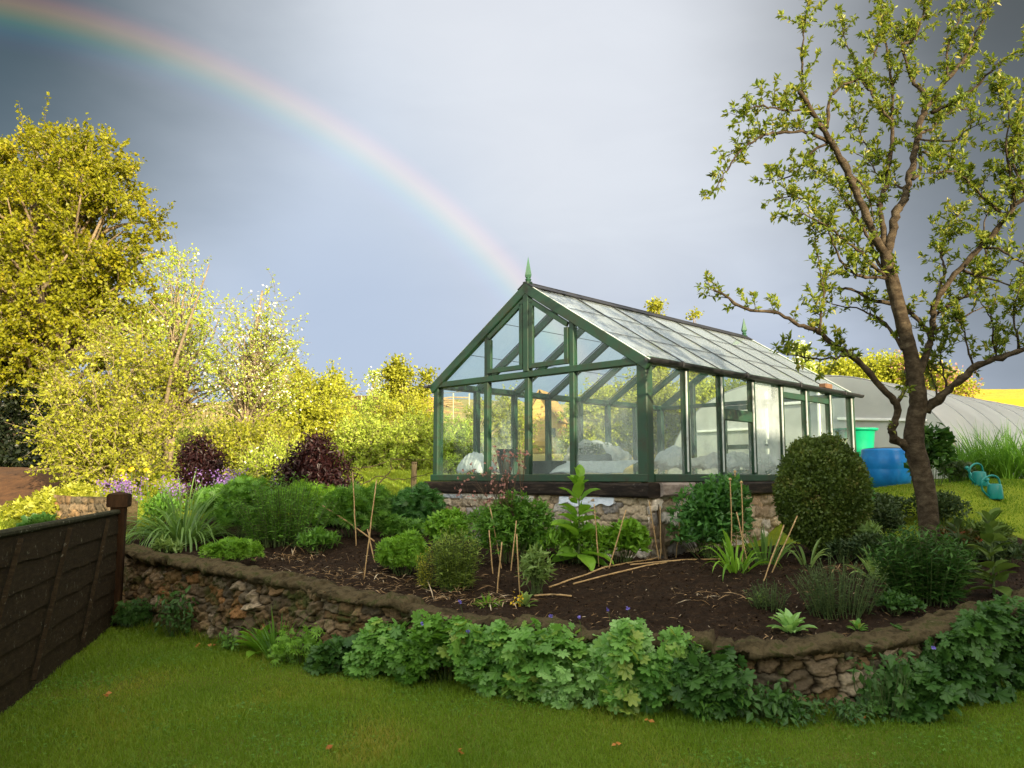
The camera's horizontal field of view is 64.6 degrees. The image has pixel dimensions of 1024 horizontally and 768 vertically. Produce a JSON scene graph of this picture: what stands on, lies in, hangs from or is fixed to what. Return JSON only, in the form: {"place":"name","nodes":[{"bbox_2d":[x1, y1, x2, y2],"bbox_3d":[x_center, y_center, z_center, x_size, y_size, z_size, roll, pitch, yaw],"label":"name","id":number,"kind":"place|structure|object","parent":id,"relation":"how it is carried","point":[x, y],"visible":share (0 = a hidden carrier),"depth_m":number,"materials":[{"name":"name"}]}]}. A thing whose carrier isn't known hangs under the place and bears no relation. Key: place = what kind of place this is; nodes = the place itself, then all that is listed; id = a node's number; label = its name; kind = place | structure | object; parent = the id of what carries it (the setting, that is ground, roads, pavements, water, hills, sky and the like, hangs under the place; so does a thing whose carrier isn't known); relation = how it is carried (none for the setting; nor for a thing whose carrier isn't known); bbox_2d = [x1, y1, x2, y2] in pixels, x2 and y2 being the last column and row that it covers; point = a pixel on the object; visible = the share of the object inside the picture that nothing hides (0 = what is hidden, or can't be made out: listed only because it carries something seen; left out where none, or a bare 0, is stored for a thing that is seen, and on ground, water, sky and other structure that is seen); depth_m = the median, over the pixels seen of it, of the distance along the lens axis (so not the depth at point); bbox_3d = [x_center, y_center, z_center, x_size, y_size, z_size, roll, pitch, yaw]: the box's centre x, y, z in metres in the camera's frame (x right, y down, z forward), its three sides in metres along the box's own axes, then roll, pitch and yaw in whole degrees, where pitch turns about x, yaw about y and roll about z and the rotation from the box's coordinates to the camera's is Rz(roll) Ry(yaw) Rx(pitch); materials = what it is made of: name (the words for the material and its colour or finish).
{"place":"outdoors","nodes":[
{"label":"outdoors","id":0,"kind":"place"},
{"bbox_2d":[0,467,80,506],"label":"path","id":1,"kind":"structure","parent":0,"point":[15,482],"depth_m":16.18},
{"bbox_2d":[0,465,456,533],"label":"grass","id":2,"kind":"structure","parent":0,"point":[395,474],"depth_m":15.25,"materials":[{"name":"green plant"}]},
{"bbox_2d":[11,399,955,472],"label":"hillside","id":3,"kind":"structure","parent":0,"point":[541,457],"depth_m":42.72,"materials":[{"name":"yellow plant"}]},
{"bbox_2d":[813,348,905,384],"bbox_3d":[13.708,0.495,31.174,4.840,3.856,2.996,0,-7,0],"label":"apple tree","id":4,"kind":"object","parent":3,"relation":"on","point":[848,367],"visible":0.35,"depth_m":30.73,"materials":[{"name":"yellow plant"}]},
{"bbox_2d":[881,350,984,397],"bbox_3d":[15.864,0.441,30.073,3.851,3.964,2.179,0,-7,0],"label":"apple tree","id":5,"kind":"object","parent":3,"relation":"on","point":[965,388],"visible":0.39,"depth_m":29.96,"materials":[{"name":"plant"}]},
{"bbox_2d":[0,457,1023,641],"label":"garden ground","id":6,"kind":"structure","parent":0,"point":[673,580],"depth_m":7.80,"materials":[{"name":"soil"}]},
{"bbox_2d":[0,361,82,467],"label":"yew hedge","id":7,"kind":"object","parent":6,"relation":"on","point":[11,451],"visible":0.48,"depth_m":19.56,"materials":[{"name":"green plant"}]},
{"bbox_2d":[0,486,106,522],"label":"ground elder","id":8,"kind":"object","parent":6,"relation":"on","point":[27,506],"visible":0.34,"depth_m":11.62,"materials":[{"name":"yellow plant"}]},
{"bbox_2d":[0,91,177,467],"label":"maple tree","id":9,"kind":"object","parent":6,"relation":"on","point":[53,261],"visible":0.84,"depth_m":21.06,"materials":[{"name":"yellow plant"}]},
{"bbox_2d":[54,495,137,533],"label":"stone wall","id":10,"kind":"structure","parent":6,"relation":"on","point":[72,506],"depth_m":11.18,"materials":[{"name":"beige stone"}]},
{"bbox_2d":[6,294,209,496],"bbox_3d":[-7.873,0.548,15.542,3.770,4.823,3.440,0,-7,0],"label":"hazel shrub","id":11,"kind":"object","parent":6,"relation":"on","point":[113,412],"visible":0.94,"depth_m":15.19,"materials":[{"name":"yellow plant"}]},
{"bbox_2d":[89,236,251,472],"bbox_3d":[-7.285,-0.747,16.805,3.792,5.290,3.085,0,-7,0],"label":"cherry tree","id":12,"kind":"object","parent":6,"relation":"on","point":[174,324],"visible":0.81,"depth_m":16.87,"materials":[{"name":"yellow plant"}]},
{"bbox_2d":[125,472,255,552],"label":"iris plant","id":13,"kind":"object","parent":6,"relation":"on","point":[188,533],"visible":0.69,"depth_m":9.99,"materials":[{"name":"green plant"}]},
{"bbox_2d":[168,430,230,505],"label":"purple shrub","id":14,"kind":"object","parent":6,"relation":"on","point":[201,456],"visible":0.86,"depth_m":12.59,"materials":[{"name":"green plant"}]},
{"bbox_2d":[198,536,265,561],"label":"geranium plant","id":15,"kind":"object","parent":6,"relation":"on","point":[230,548],"visible":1,"depth_m":8.53,"materials":[{"name":"green plant"}]},
{"bbox_2d":[213,472,275,538],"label":"geranium plant","id":16,"kind":"object","parent":6,"relation":"on","point":[242,485],"visible":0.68,"depth_m":9.94,"materials":[{"name":"green plant"}]},
{"bbox_2d":[185,267,316,429],"bbox_3d":[-5.182,-0.235,16.118,2.664,4.223,2.091,0,-7,0],"label":"birch tree","id":17,"kind":"object","parent":6,"relation":"on","point":[251,394],"visible":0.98,"depth_m":16.01,"materials":[{"name":"yellow plant"}]},
{"bbox_2d":[186,404,329,479],"bbox_3d":[-4.586,1.389,14.862,2.670,2.040,1.713,0,-7,0],"label":"leafy shrub","id":18,"kind":"object","parent":6,"relation":"on","point":[257,437],"visible":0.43,"depth_m":14.74,"materials":[{"name":"yellow plant"}]},
{"bbox_2d":[228,426,307,495],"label":"leafy shrub","id":19,"kind":"object","parent":6,"relation":"on","point":[261,467],"visible":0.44,"depth_m":13.96,"materials":[{"name":"yellow plant"}]},
{"bbox_2d":[225,471,340,547],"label":"phlox plant","id":20,"kind":"object","parent":6,"relation":"on","point":[278,530],"visible":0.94,"depth_m":9.56,"materials":[{"name":"green plant"}]},
{"bbox_2d":[224,358,362,454],"bbox_3d":[-5.008,0.868,19.053,3.083,2.904,2.373,-3,-7,28],"label":"golden shrub","id":21,"kind":"object","parent":6,"relation":"on","point":[314,409],"visible":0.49,"depth_m":18.79,"materials":[{"name":"yellow plant"}]},
{"bbox_2d":[268,478,334,524],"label":"peony plant","id":22,"kind":"object","parent":6,"relation":"on","point":[313,491],"visible":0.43,"depth_m":11.27,"materials":[{"name":"green plant"}]},
{"bbox_2d":[267,428,365,520],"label":"purple shrub","id":23,"kind":"object","parent":6,"relation":"on","point":[315,462],"visible":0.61,"depth_m":11.78,"materials":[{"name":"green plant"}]},
{"bbox_2d":[295,525,342,554],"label":"leafy plant","id":24,"kind":"object","parent":6,"relation":"on","point":[315,537],"visible":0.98,"depth_m":9.22,"materials":[{"name":"green plant"}]},
{"bbox_2d":[317,479,391,537],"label":"peony plant","id":25,"kind":"object","parent":6,"relation":"on","point":[364,498],"visible":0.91,"depth_m":9.94,"materials":[{"name":"green plant"}]},
{"bbox_2d":[329,382,399,466],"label":"rounded shrub","id":26,"kind":"object","parent":6,"relation":"on","point":[370,403],"visible":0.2,"depth_m":21.94,"materials":[{"name":"yellow plant"}]},
{"bbox_2d":[324,406,425,469],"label":"rounded shrub","id":27,"kind":"object","parent":6,"relation":"on","point":[367,435],"visible":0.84,"depth_m":17.70,"materials":[{"name":"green plant"}]},
{"bbox_2d":[374,513,424,536],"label":"leafy plant","id":28,"kind":"object","parent":6,"relation":"on","point":[395,524],"visible":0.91,"depth_m":10.07,"materials":[{"name":"green plant"}]},
{"bbox_2d":[373,527,429,575],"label":"geranium plant","id":29,"kind":"object","parent":6,"relation":"on","point":[403,549],"visible":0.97,"depth_m":8.22,"materials":[{"name":"green plant"}]},
{"bbox_2d":[360,379,444,431],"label":"shrub","id":30,"kind":"object","parent":6,"relation":"on","point":[406,402],"visible":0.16,"depth_m":20.93,"materials":[{"name":"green plant"}]},
{"bbox_2d":[372,353,439,409],"bbox_3d":[-3.255,0.788,25.028,2.168,3.640,1.343,0,-7,0],"label":"sapling","id":31,"kind":"object","parent":6,"relation":"on","point":[396,374],"visible":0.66,"depth_m":25.02,"materials":[{"name":"yellow plant"}]},
{"bbox_2d":[366,403,460,473],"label":"rounded shrub","id":32,"kind":"object","parent":6,"relation":"on","point":[426,446],"visible":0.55,"depth_m":18.26,"materials":[{"name":"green plant"}]},
{"bbox_2d":[388,479,446,535],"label":"peony plant","id":33,"kind":"object","parent":6,"relation":"on","point":[412,502],"visible":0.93,"depth_m":10.90,"materials":[{"name":"green plant"}]},
{"bbox_2d":[422,506,470,547],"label":"leafy plant","id":34,"kind":"object","parent":6,"relation":"on","point":[437,521],"visible":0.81,"depth_m":9.53,"materials":[{"name":"green plant"}]},
{"bbox_2d":[427,524,486,592],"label":"small rounded shrub","id":35,"kind":"object","parent":6,"relation":"on","point":[450,573],"visible":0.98,"depth_m":7.78,"materials":[{"name":"green plant"}]},
{"bbox_2d":[425,408,502,473],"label":"leafy shrub","id":36,"kind":"object","parent":6,"relation":"on","point":[462,449],"visible":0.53,"depth_m":19.24,"materials":[{"name":"yellow plant"}]},
{"bbox_2d":[456,381,544,462],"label":"leafy shrub","id":37,"kind":"object","parent":6,"relation":"on","point":[500,420],"visible":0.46,"depth_m":20.74,"materials":[{"name":"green plant"}]},
{"bbox_2d":[454,442,557,563],"bbox_3d":[-0.051,1.298,8.881,1.176,1.332,0.644,0,-7,0],"label":"aquilegia plant","id":38,"kind":"object","parent":6,"relation":"on","point":[509,509],"visible":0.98,"depth_m":8.81,"materials":[{"name":"green plant"}]},
{"bbox_2d":[516,540,556,596],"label":"hellebore plant","id":39,"kind":"object","parent":6,"relation":"on","point":[533,558],"visible":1,"depth_m":7.52,"materials":[{"name":"green plant"}]},
{"bbox_2d":[523,389,569,453],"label":"shrub","id":40,"kind":"object","parent":6,"relation":"on","point":[539,411],"visible":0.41,"depth_m":24.03,"materials":[{"name":"yellow plant"}]},
{"bbox_2d":[252,543,863,608],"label":"dead stems","id":41,"kind":"object","parent":6,"relation":"on","point":[492,598],"visible":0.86,"depth_m":7.50,"materials":[{"name":"plant"}]},
{"bbox_2d":[538,521,607,563],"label":"geranium plant","id":42,"kind":"object","parent":6,"relation":"on","point":[568,537],"visible":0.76,"depth_m":8.63,"materials":[{"name":"green plant"}]},
{"bbox_2d":[550,464,613,570],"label":"foxglove plant","id":43,"kind":"object","parent":6,"relation":"on","point":[579,481],"visible":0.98,"depth_m":8.61,"materials":[{"name":"green plant"}]},
{"bbox_2d":[552,374,655,473],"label":"golden shrub","id":44,"kind":"object","parent":6,"relation":"on","point":[619,416],"visible":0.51,"depth_m":21.68,"materials":[{"name":"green plant"}]},
{"bbox_2d":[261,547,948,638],"bbox_3d":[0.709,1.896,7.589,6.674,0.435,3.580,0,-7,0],"label":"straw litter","id":45,"kind":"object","parent":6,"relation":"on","point":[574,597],"visible":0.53,"depth_m":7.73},
{"bbox_2d":[588,515,651,562],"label":"sage plant","id":46,"kind":"object","parent":6,"relation":"on","point":[634,535],"visible":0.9,"depth_m":8.73,"materials":[{"name":"green plant"}]},
{"bbox_2d":[424,258,864,558],"bbox_3d":[2.308,0.514,12.918,4.158,4.060,6.215,-6,-9,44],"label":"greenhouse","id":47,"kind":"object","parent":6,"relation":"on","point":[633,495],"visible":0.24,"depth_m":11.22,"materials":[{"name":"glass"}]},
{"bbox_2d":[487,299,522,373],"bbox_3d":[-0.077,-0.650,11.183,0.720,0.968,0.045,-6,-9,44],"label":"vent window","id":48,"kind":"structure","parent":47,"relation":"in","point":[519,307],"depth_m":11.14,"materials":[{"name":"green paint"}]},
{"bbox_2d":[528,297,568,368],"bbox_3d":[0.469,-0.712,10.644,0.720,0.968,0.045,-6,-9,44],"label":"vent window","id":49,"kind":"structure","parent":47,"relation":"in","point":[532,303],"depth_m":10.67,"materials":[{"name":"green paint"}]},
{"bbox_2d":[725,403,773,473],"bbox_3d":[4.331,1.022,14.905,1.005,1.282,0.090,-6,-9,44],"label":"door","id":50,"kind":"structure","parent":47,"relation":"in","point":[767,405],"depth_m":14.78,"materials":[{"name":"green paint"}]},
{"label":"staging bench","id":51,"kind":"object","parent":47,"relation":"on","visible":0},
{"bbox_2d":[550,460,658,473],"bbox_3d":[1.280,1.079,10.579,1.090,0.179,1.218,6,-9,-44],"label":"plastic sheet","id":52,"kind":"object","parent":51,"relation":"on","point":[620,466],"visible":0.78,"depth_m":10.18,"materials":[{"name":"white plastic"}]},
{"bbox_2d":[654,445,700,468],"bbox_3d":[2.092,0.940,10.453,0.518,0.300,0.514,6,-9,-41],"label":"plastic sheet","id":53,"kind":"object","parent":51,"relation":"on","point":[671,456],"visible":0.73,"depth_m":10.32,"materials":[{"name":"white plastic"}]},
{"bbox_2d":[654,451,777,470],"bbox_3d":[3.520,1.153,12.114,0.859,0.307,3.838,-6,-9,44],"label":"plastic sheet","id":54,"kind":"object","parent":51,"relation":"on","point":[738,460],"visible":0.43,"depth_m":11.47,"materials":[{"name":"white plastic"}]},
{"bbox_2d":[621,375,680,473],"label":"golden shrub","id":55,"kind":"object","parent":6,"relation":"on","point":[672,425],"visible":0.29,"depth_m":20.72,"materials":[{"name":"green plant"}]},
{"bbox_2d":[673,375,746,413],"bbox_3d":[4.961,1.127,19.446,2.254,2.942,1.571,0,-7,0],"label":"apple tree","id":56,"kind":"object","parent":6,"relation":"on","point":[705,392],"visible":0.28,"depth_m":19.41,"materials":[{"name":"green plant"}]},
{"bbox_2d":[665,472,755,560],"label":"peony plant","id":57,"kind":"object","parent":6,"relation":"on","point":[704,514],"visible":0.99,"depth_m":8.94,"materials":[{"name":"green plant"}]},
{"bbox_2d":[695,526,780,576],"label":"plant","id":58,"kind":"object","parent":6,"relation":"on","point":[735,565],"visible":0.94,"depth_m":8.09,"materials":[{"name":"green plant"}]},
{"bbox_2d":[734,524,798,564],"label":"iris plant","id":59,"kind":"object","parent":6,"relation":"on","point":[764,542],"visible":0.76,"depth_m":8.46,"materials":[{"name":"green plant"}]},
{"bbox_2d":[743,577,792,611],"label":"lavender plant","id":60,"kind":"object","parent":6,"relation":"on","point":[773,595],"visible":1,"depth_m":6.84,"materials":[{"name":"green plant"}]},
{"bbox_2d":[771,431,875,556],"bbox_3d":[3.456,1.234,9.024,1.113,1.421,1.134,0,-7,0],"label":"box bush","id":61,"kind":"object","parent":6,"relation":"on","point":[832,471],"visible":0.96,"depth_m":8.70,"materials":[{"name":"green plant"}]},
{"bbox_2d":[786,553,890,620],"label":"plant","id":62,"kind":"object","parent":6,"relation":"on","point":[823,603],"visible":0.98,"depth_m":6.63,"materials":[{"name":"green plant"}]},
{"bbox_2d":[667,375,1023,479],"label":"polytunnel","id":63,"kind":"structure","parent":6,"relation":"on","point":[873,407],"depth_m":17.04,"materials":[{"name":"white plastic"}]},
{"bbox_2d":[833,427,878,455],"bbox_3d":[5.915,1.278,13.945,0.770,1.015,0.770,0,-7,0],"label":"water butt","id":64,"kind":"object","parent":6,"relation":"on","point":[865,437],"visible":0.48,"depth_m":13.69,"materials":[{"name":"green plastic"}]},
{"bbox_2d":[694,0,1023,558],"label":"plum tree","id":65,"kind":"object","parent":6,"relation":"on","point":[911,443],"visible":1,"depth_m":8.06,"materials":[{"name":"green plant"}]},
{"bbox_2d":[851,531,906,560],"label":"shrub","id":66,"kind":"object","parent":6,"relation":"on","point":[862,540],"visible":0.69,"depth_m":8.39,"materials":[{"name":"green plant"}]},
{"bbox_2d":[860,447,910,487],"bbox_3d":[5.969,1.340,12.931,0.772,0.641,0.772,0,-7,0],"label":"water barrel","id":67,"kind":"object","parent":6,"relation":"on","point":[885,466],"visible":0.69,"depth_m":12.61,"materials":[{"name":"blue plastic"}]},
{"bbox_2d":[870,496,907,535],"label":"shrub","id":68,"kind":"object","parent":6,"relation":"on","point":[887,514],"visible":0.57,"depth_m":9.52,"materials":[{"name":"green plant"}]},
{"bbox_2d":[874,588,927,615],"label":"leafy plant","id":69,"kind":"object","parent":6,"relation":"on","point":[894,600],"visible":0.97,"depth_m":6.61,"materials":[{"name":"green plant"}]},
{"bbox_2d":[859,520,982,607],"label":"shrub","id":70,"kind":"object","parent":6,"relation":"on","point":[920,575],"visible":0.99,"depth_m":6.91,"materials":[{"name":"green plant"}]},
{"bbox_2d":[903,422,959,485],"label":"fig shrub","id":71,"kind":"object","parent":6,"relation":"on","point":[937,444],"visible":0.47,"depth_m":11.63,"materials":[{"name":"green plant"}]},
{"bbox_2d":[903,489,973,525],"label":"shrub","id":72,"kind":"object","parent":6,"relation":"on","point":[945,502],"visible":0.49,"depth_m":10.23,"materials":[{"name":"green plant"}]},
{"bbox_2d":[873,477,1023,539],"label":"grass","id":73,"kind":"structure","parent":6,"relation":"on","point":[967,482],"depth_m":11.52,"materials":[{"name":"green plant"}]},
{"bbox_2d":[946,420,1023,478],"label":"grass clump","id":74,"kind":"object","parent":6,"relation":"on","point":[988,471],"visible":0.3,"depth_m":13.22,"materials":[{"name":"green plant"}]},
{"bbox_2d":[958,417,1023,478],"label":"grass clump","id":75,"kind":"object","parent":6,"relation":"on","point":[1006,470],"visible":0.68,"depth_m":13.09,"materials":[{"name":"green plant"}]},
{"bbox_2d":[964,508,1019,595],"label":"mullein plant","id":76,"kind":"object","parent":6,"relation":"on","point":[990,535],"visible":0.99,"depth_m":7.25,"materials":[{"name":"green plant"}]},
{"bbox_2d":[964,538,1023,563],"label":"shrub","id":77,"kind":"object","parent":6,"relation":"on","point":[1014,551],"visible":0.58,"depth_m":8.60,"materials":[{"name":"green plant"}]},
{"bbox_2d":[0,620,1023,767],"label":"lawn","id":78,"kind":"structure","parent":0,"point":[570,717],"depth_m":5.14,"materials":[{"name":"green plant"}]},
{"bbox_2d":[0,491,131,714],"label":"fence","id":79,"kind":"object","parent":78,"relation":"on","point":[61,588],"visible":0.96,"depth_m":6.59,"materials":[{"name":"brown wood"}]},
{"bbox_2d":[110,597,153,629],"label":"geranium plant","id":80,"kind":"object","parent":78,"relation":"on","point":[128,615],"visible":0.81,"depth_m":8.53,"materials":[{"name":"green plant"}]},
{"bbox_2d":[154,584,198,638],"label":"nettle plant","id":81,"kind":"object","parent":78,"relation":"on","point":[170,618],"visible":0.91,"depth_m":8.10,"materials":[{"name":"green plant"}]},
{"bbox_2d":[267,623,324,665],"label":"geranium plant","id":82,"kind":"object","parent":78,"relation":"on","point":[286,649],"visible":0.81,"depth_m":6.92,"materials":[{"name":"green plant"}]},
{"bbox_2d":[303,633,359,675],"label":"geranium plant","id":83,"kind":"object","parent":78,"relation":"on","point":[327,656],"visible":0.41,"depth_m":6.60,"materials":[{"name":"green plant"}]},
{"bbox_2d":[342,617,434,679],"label":"geranium plant","id":84,"kind":"object","parent":78,"relation":"on","point":[372,646],"visible":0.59,"depth_m":6.47,"materials":[{"name":"green plant"}]},
{"bbox_2d":[386,609,483,687],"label":"geranium plant","id":85,"kind":"object","parent":78,"relation":"on","point":[415,657],"visible":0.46,"depth_m":6.21,"materials":[{"name":"green plant"}]},
{"bbox_2d":[436,617,541,698],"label":"geranium plant","id":86,"kind":"object","parent":78,"relation":"on","point":[477,654],"visible":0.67,"depth_m":6.00,"materials":[{"name":"green plant"}]},
{"bbox_2d":[0,649,1023,767],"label":"clover","id":87,"kind":"object","parent":78,"relation":"on","point":[748,760],"visible":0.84,"depth_m":5.17,"materials":[{"name":"green plant"}]},
{"bbox_2d":[497,620,592,705],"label":"geranium plant","id":88,"kind":"object","parent":78,"relation":"on","point":[521,679],"visible":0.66,"depth_m":5.78,"materials":[{"name":"green plant"}]},
{"bbox_2d":[122,543,1023,714],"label":"garden wall","id":89,"kind":"structure","parent":78,"relation":"on","point":[224,594],"depth_m":6.95,"materials":[{"name":"stone"}]},
{"bbox_2d":[536,617,656,709],"bbox_3d":[0.619,1.996,5.731,0.897,0.657,0.524,0,-7,0],"label":"geranium plant","id":90,"kind":"object","parent":78,"relation":"on","point":[567,691],"visible":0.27,"depth_m":5.66,"materials":[{"name":"green plant"}]},
{"bbox_2d":[594,617,703,716],"bbox_3d":[0.963,1.951,5.590,0.783,0.643,0.596,0,-7,0],"label":"geranium plant","id":91,"kind":"object","parent":78,"relation":"on","point":[644,684],"visible":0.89,"depth_m":5.47,"materials":[{"name":"green plant"}]},
{"bbox_2d":[665,639,756,723],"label":"geranium plant","id":92,"kind":"object","parent":78,"relation":"on","point":[719,678],"visible":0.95,"depth_m":5.32,"materials":[{"name":"green plant"}]},
{"bbox_2d":[737,668,808,727],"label":"nettle plant","id":93,"kind":"object","parent":78,"relation":"on","point":[765,703],"visible":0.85,"depth_m":5.28,"materials":[{"name":"green plant"}]},
{"bbox_2d":[770,690,893,727],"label":"weed plant","id":94,"kind":"object","parent":78,"relation":"on","point":[839,709],"visible":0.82,"depth_m":5.28,"materials":[{"name":"green plant"}]},
{"bbox_2d":[846,644,919,720],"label":"nettle plant","id":95,"kind":"object","parent":78,"relation":"on","point":[882,674],"visible":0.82,"depth_m":5.38,"materials":[{"name":"green plant"}]},
{"bbox_2d":[853,658,965,725],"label":"geranium plant","id":96,"kind":"object","parent":78,"relation":"on","point":[931,695],"visible":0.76,"depth_m":5.32,"materials":[{"name":"green plant"}]},
{"bbox_2d":[890,609,1017,705],"bbox_3d":[3.155,1.981,5.804,0.997,0.709,0.515,0,-7,0],"label":"geranium plant","id":97,"kind":"object","parent":78,"relation":"on","point":[967,649],"visible":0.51,"depth_m":5.71,"materials":[{"name":"green plant"}]},
{"bbox_2d":[974,593,1023,690],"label":"geranium plant","id":98,"kind":"object","parent":78,"relation":"on","point":[1012,629],"visible":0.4,"depth_m":6.13,"materials":[{"name":"green plant"}]},
{"bbox_2d":[0,0,1023,403],"label":"sky","id":99,"kind":"structure","parent":0,"point":[399,167],"materials":[{"name":"grey"}]},
{"bbox_2d":[964,389,1023,406],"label":"rapeseed field","id":100,"kind":"structure","parent":0,"point":[1011,396],"depth_m":51.26,"materials":[{"name":"yellow plant"}]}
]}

